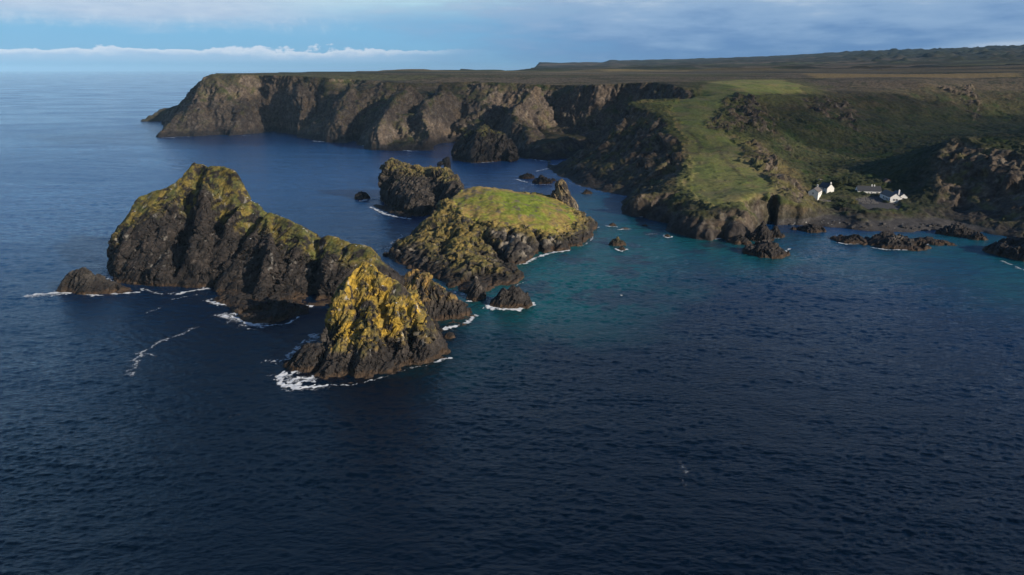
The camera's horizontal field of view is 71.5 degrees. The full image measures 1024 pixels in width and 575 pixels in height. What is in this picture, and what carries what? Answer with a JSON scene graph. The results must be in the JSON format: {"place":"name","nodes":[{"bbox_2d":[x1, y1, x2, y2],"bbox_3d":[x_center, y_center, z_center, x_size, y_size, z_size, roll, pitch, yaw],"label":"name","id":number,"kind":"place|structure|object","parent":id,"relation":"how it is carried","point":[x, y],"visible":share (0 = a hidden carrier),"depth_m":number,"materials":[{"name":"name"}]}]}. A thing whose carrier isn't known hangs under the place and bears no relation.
{"place":"outdoors","nodes":[
{"label":"outdoors","id":0,"kind":"place"},
{"bbox_2d":[0,71,1023,574],"bbox_3d":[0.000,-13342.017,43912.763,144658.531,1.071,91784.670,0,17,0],"label":"sea","id":1,"kind":"structure","parent":0,"point":[818,403],"depth_m":178.98,"materials":[{"name":"liquid"}]},
{"bbox_2d":[55,267,132,294],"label":"sea rock","id":2,"kind":"object","parent":1,"relation":"in","point":[83,281],"visible":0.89,"depth_m":266.02,"materials":[{"name":"grey stone"}]},
{"bbox_2d":[106,162,406,323],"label":"sea stack","id":3,"kind":"object","parent":1,"relation":"in","point":[198,225],"visible":0.91,"depth_m":273.33,"materials":[{"name":"grey stone"}]},
{"bbox_2d":[283,327,334,372],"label":"sea rock","id":4,"kind":"object","parent":1,"relation":"in","point":[308,357],"visible":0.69,"depth_m":198.36,"materials":[{"name":"grey stone"}]},
{"bbox_2d":[354,191,369,198],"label":"sea rock","id":5,"kind":"object","parent":1,"relation":"in","point":[361,195],"visible":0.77,"depth_m":460.00,"materials":[{"name":"stone"}]},
{"bbox_2d":[313,260,450,382],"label":"sea stack","id":6,"kind":"object","parent":1,"relation":"in","point":[373,325],"visible":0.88,"depth_m":205.31,"materials":[{"name":"stone"}]},
{"bbox_2d":[373,204,411,216],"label":"reef","id":7,"kind":"object","parent":1,"relation":"in","point":[389,209],"visible":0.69,"depth_m":417.13},
{"bbox_2d":[378,157,463,215],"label":"sea stack","id":8,"kind":"object","parent":1,"relation":"in","point":[416,190],"visible":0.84,"depth_m":428.12,"materials":[{"name":"stone"}]},
{"bbox_2d":[403,269,475,325],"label":"sea stack","id":9,"kind":"object","parent":1,"relation":"in","point":[439,302],"visible":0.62,"depth_m":239.11,"materials":[{"name":"grey stone"}]},
{"bbox_2d":[437,157,450,168],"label":"rock","id":10,"kind":"object","parent":1,"relation":"in","point":[445,162],"visible":0.65,"depth_m":597.06,"materials":[{"name":"stone"}]},
{"bbox_2d":[444,331,455,338],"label":"sea rock","id":11,"kind":"object","parent":1,"relation":"in","point":[449,335],"visible":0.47,"depth_m":221.28,"materials":[{"name":"stone"}]},
{"bbox_2d":[466,276,485,301],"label":"sea rock","id":12,"kind":"object","parent":1,"relation":"in","point":[476,291],"visible":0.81,"depth_m":258.36,"materials":[{"name":"grey stone"}]},
{"bbox_2d":[451,124,518,162],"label":"sea stack","id":13,"kind":"object","parent":1,"relation":"in","point":[483,143],"visible":0.94,"depth_m":651.89,"materials":[{"name":"stone"}]},
{"bbox_2d":[383,186,597,293],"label":"island","id":14,"kind":"structure","parent":1,"relation":"in","point":[490,238],"depth_m":329.13,"materials":[{"name":"stone"}]},
{"bbox_2d":[489,285,532,308],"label":"sea rock","id":15,"kind":"object","parent":1,"relation":"in","point":[512,296],"visible":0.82,"depth_m":250.22,"materials":[{"name":"grey stone"}]},
{"bbox_2d":[25,137,1011,389],"bbox_3d":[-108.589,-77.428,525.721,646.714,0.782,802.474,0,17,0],"label":"sea foam","id":16,"kind":"object","parent":1,"relation":"on","point":[296,386],"visible":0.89,"depth_m":239.49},
{"bbox_2d":[519,173,534,178],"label":"sea rock","id":17,"kind":"object","parent":1,"relation":"in","point":[527,176],"visible":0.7,"depth_m":546.95,"materials":[{"name":"stone"}]},
{"bbox_2d":[532,175,552,183],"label":"sea rock","id":18,"kind":"object","parent":1,"relation":"in","point":[541,179],"visible":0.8,"depth_m":523.32,"materials":[{"name":"stone"}]},
{"bbox_2d":[549,179,578,209],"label":"rock pinnacle","id":19,"kind":"object","parent":1,"relation":"in","point":[561,192],"visible":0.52,"depth_m":400.08,"materials":[{"name":"stone"}]},
{"bbox_2d":[581,189,592,193],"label":"sea rock","id":20,"kind":"object","parent":1,"relation":"in","point":[586,191],"visible":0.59,"depth_m":480.24,"materials":[{"name":"stone"}]},
{"bbox_2d":[609,236,625,245],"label":"sea rock","id":21,"kind":"object","parent":1,"relation":"in","point":[616,241],"visible":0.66,"depth_m":338.30,"materials":[{"name":"stone"}]},
{"bbox_2d":[726,234,751,244],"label":"sea rock","id":22,"kind":"object","parent":1,"relation":"in","point":[739,239],"visible":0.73,"depth_m":342.00,"materials":[{"name":"stone"}]},
{"bbox_2d":[748,221,773,241],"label":"rock pinnacle","id":23,"kind":"object","parent":1,"relation":"in","point":[760,232],"visible":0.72,"depth_m":346.43,"materials":[{"name":"stone"}]},
{"bbox_2d":[742,239,789,258],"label":"sea rock","id":24,"kind":"object","parent":1,"relation":"in","point":[769,248],"visible":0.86,"depth_m":319.79,"materials":[{"name":"grey stone"}]},
{"bbox_2d":[770,225,784,237],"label":"sea rock","id":25,"kind":"object","parent":1,"relation":"in","point":[775,231],"visible":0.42,"depth_m":354.34,"materials":[{"name":"stone"}]},
{"bbox_2d":[796,223,825,232],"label":"sea rock","id":26,"kind":"object","parent":1,"relation":"in","point":[811,228],"visible":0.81,"depth_m":366.87,"materials":[{"name":"stone"}]},
{"bbox_2d":[830,234,867,245],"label":"sea rock","id":27,"kind":"object","parent":1,"relation":"in","point":[854,239],"visible":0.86,"depth_m":344.27,"materials":[{"name":"stone"}]},
{"bbox_2d":[864,231,931,250],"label":"sea rock","id":28,"kind":"object","parent":1,"relation":"in","point":[886,240],"visible":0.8,"depth_m":335.99,"materials":[{"name":"stone"}]},
{"bbox_2d":[913,236,956,245],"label":"sea rock","id":29,"kind":"object","parent":1,"relation":"in","point":[931,241],"visible":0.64,"depth_m":342.42,"materials":[{"name":"stone"}]},
{"bbox_2d":[935,222,976,237],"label":"sea rock","id":30,"kind":"object","parent":1,"relation":"in","point":[957,229],"visible":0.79,"depth_m":358.32,"materials":[{"name":"grey stone"}]},
{"bbox_2d":[966,231,987,240],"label":"sea rock","id":31,"kind":"object","parent":1,"relation":"in","point":[978,235],"visible":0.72,"depth_m":349.18,"materials":[{"name":"stone"}]},
{"bbox_2d":[982,236,1023,261],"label":"sea rock","id":32,"kind":"object","parent":1,"relation":"in","point":[1012,247],"visible":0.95,"depth_m":319.47,"materials":[{"name":"grey stone"}]},
{"bbox_2d":[0,0,1023,70],"label":"sky","id":33,"kind":"structure","parent":0,"point":[36,35],"materials":[{"name":"blue"}]},
{"bbox_2d":[141,44,1023,240],"bbox_3d":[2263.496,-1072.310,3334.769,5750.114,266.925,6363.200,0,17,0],"label":"cliffs and heath","id":34,"kind":"structure","parent":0,"point":[936,132],"depth_m":754.86,"materials":[{"name":"stone"}]},
{"bbox_2d":[808,184,821,199],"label":"white cottage","id":35,"kind":"structure","parent":34,"relation":"on","point":[816,192],"depth_m":417.83,"materials":[{"name":"paint"}]},
{"bbox_2d":[818,182,833,192],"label":"white cottage","id":36,"kind":"structure","parent":34,"relation":"on","point":[826,187],"depth_m":436.31,"materials":[{"name":"paint"}]},
{"bbox_2d":[831,177,842,185],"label":"dark tree","id":37,"kind":"object","parent":34,"relation":"on","point":[836,181],"visible":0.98,"depth_m":448.57,"materials":[{"name":"green plant"}]},
{"bbox_2d":[831,197,847,201],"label":"hedge bush","id":38,"kind":"object","parent":34,"relation":"on","point":[840,199],"visible":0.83,"depth_m":412.24,"materials":[{"name":"green plant"}]},
{"bbox_2d":[836,203,852,207],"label":"hedge bush","id":39,"kind":"object","parent":34,"relation":"on","point":[842,205],"visible":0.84,"depth_m":401.63,"materials":[{"name":"green plant"}]},
{"bbox_2d":[842,176,851,183],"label":"dark tree","id":40,"kind":"object","parent":34,"relation":"on","point":[845,179],"visible":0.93,"depth_m":452.93,"materials":[{"name":"green plant"}]},
{"bbox_2d":[848,180,859,185],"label":"dark tree","id":41,"kind":"object","parent":34,"relation":"on","point":[851,183],"visible":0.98,"depth_m":447.38,"materials":[{"name":"green plant"}]},
{"bbox_2d":[855,184,881,193],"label":"white cafe","id":42,"kind":"structure","parent":34,"relation":"on","point":[871,189],"depth_m":434.41,"materials":[{"name":"stone"}]},
{"bbox_2d":[855,194,900,209],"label":"terrace","id":43,"kind":"structure","parent":34,"relation":"on","point":[877,199],"depth_m":411.26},
{"bbox_2d":[880,189,901,201],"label":"white cafe","id":44,"kind":"structure","parent":43,"relation":"on","point":[887,195],"depth_m":416.96,"materials":[{"name":"paint"}]},
{"bbox_2d":[894,189,907,198],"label":"white cafe","id":45,"kind":"structure","parent":34,"relation":"on","point":[901,194],"depth_m":417.06,"materials":[{"name":"paint"}]},
{"bbox_2d":[638,80,808,207],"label":"clifftop grass","id":46,"kind":"structure","parent":0,"point":[723,174],"depth_m":500.91,"materials":[{"name":"green plant"}]},
{"bbox_2d":[774,213,998,234],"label":"shingle beach","id":47,"kind":"structure","parent":0,"point":[826,220],"depth_m":378.51,"materials":[{"name":"grey gravel"}]}
]}

